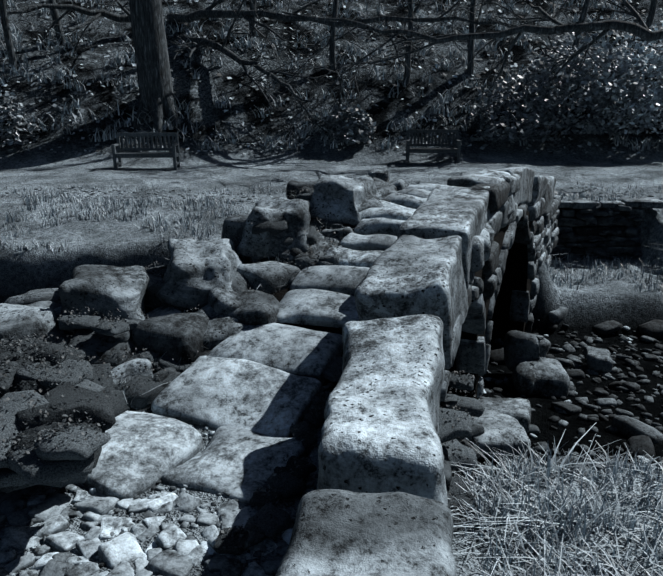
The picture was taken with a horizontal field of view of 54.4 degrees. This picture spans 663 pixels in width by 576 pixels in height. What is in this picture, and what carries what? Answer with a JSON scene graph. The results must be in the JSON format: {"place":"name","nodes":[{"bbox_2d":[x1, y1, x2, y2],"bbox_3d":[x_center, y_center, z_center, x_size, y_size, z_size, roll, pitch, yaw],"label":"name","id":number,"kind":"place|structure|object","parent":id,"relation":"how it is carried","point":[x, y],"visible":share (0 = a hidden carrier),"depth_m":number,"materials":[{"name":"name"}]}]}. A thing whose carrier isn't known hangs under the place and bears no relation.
{"place":"outdoors","nodes":[
{"label":"outdoors","id":0,"kind":"place"},
{"bbox_2d":[0,0,662,575],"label":"ground","id":1,"kind":"structure","parent":0,"point":[246,170],"depth_m":17.54,"materials":[{"name":"grey soil"}]},
{"bbox_2d":[111,132,179,169],"bbox_3d":[-4.805,-3.545,16.718,1.600,0.925,0.620,-1,16,-3],"label":"bench","id":2,"kind":"object","parent":1,"relation":"on","point":[120,155],"visible":0.9,"depth_m":16.85,"materials":[{"name":"brown wood"}]},
{"bbox_2d":[0,483,292,575],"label":"cobbles","id":3,"kind":"object","parent":1,"relation":"on","point":[18,512],"visible":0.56,"depth_m":2.57,"materials":[{"name":"stone"}]},
{"bbox_2d":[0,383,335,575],"bbox_3d":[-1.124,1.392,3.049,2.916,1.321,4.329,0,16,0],"label":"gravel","id":4,"kind":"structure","parent":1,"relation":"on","point":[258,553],"depth_m":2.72,"materials":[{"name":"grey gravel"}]},
{"bbox_2d":[82,183,440,504],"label":"deck slabs","id":5,"kind":"structure","parent":1,"relation":"on","point":[247,393],"depth_m":3.52,"materials":[{"name":"stone"}]},
{"bbox_2d":[0,167,612,575],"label":"bridge stones","id":6,"kind":"object","parent":1,"relation":"on","point":[374,503],"visible":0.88,"depth_m":4.01,"materials":[{"name":"grey stone"}]},
{"bbox_2d":[0,177,641,547],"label":"moss and weeds","id":7,"kind":"object","parent":1,"relation":"on","point":[45,430],"visible":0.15,"depth_m":3.19,"materials":[{"name":"green plant"}]},
{"bbox_2d":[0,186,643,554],"bbox_3d":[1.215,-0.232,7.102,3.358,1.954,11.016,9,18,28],"label":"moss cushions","id":8,"kind":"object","parent":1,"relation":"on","point":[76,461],"visible":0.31,"depth_m":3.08,"materials":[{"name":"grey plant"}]},
{"bbox_2d":[0,0,662,139],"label":"bare trees","id":9,"kind":"object","parent":1,"relation":"on","point":[145,18],"visible":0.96,"depth_m":18.18,"materials":[{"name":"brown plant"}]},
{"bbox_2d":[0,23,662,144],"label":"shrub foliage","id":10,"kind":"object","parent":1,"relation":"on","point":[604,92],"visible":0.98,"depth_m":18.39,"materials":[{"name":"green plant"}]},
{"bbox_2d":[0,0,662,156],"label":"undergrowth","id":11,"kind":"object","parent":1,"relation":"on","point":[443,100],"visible":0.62,"depth_m":19.66,"materials":[{"name":"grey plant"}]},
{"bbox_2d":[1,186,662,481],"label":"stream pebbles","id":12,"kind":"object","parent":1,"relation":"on","point":[644,436],"visible":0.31,"depth_m":6.86,"materials":[{"name":"grey stone"}]},
{"bbox_2d":[242,204,536,407],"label":"bridge wall stones","id":13,"kind":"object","parent":1,"relation":"on","point":[515,276],"depth_m":8.27,"materials":[{"name":"stone"}]},
{"bbox_2d":[406,129,460,164],"bbox_3d":[2.797,-3.890,17.788,1.450,0.925,0.620,1,16,3],"label":"bench","id":14,"kind":"object","parent":1,"relation":"on","point":[455,150],"visible":0.9,"depth_m":17.91,"materials":[{"name":"brown wood"}]},
{"bbox_2d":[550,198,662,260],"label":"wing wall stones","id":15,"kind":"object","parent":1,"relation":"on","point":[568,217],"visible":0.46,"depth_m":10.98,"materials":[{"name":"black stone"}]},
{"bbox_2d":[0,180,662,575],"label":"grass","id":16,"kind":"structure","parent":0,"point":[602,518],"depth_m":3.06,"materials":[{"name":"grey plant"}]}
]}

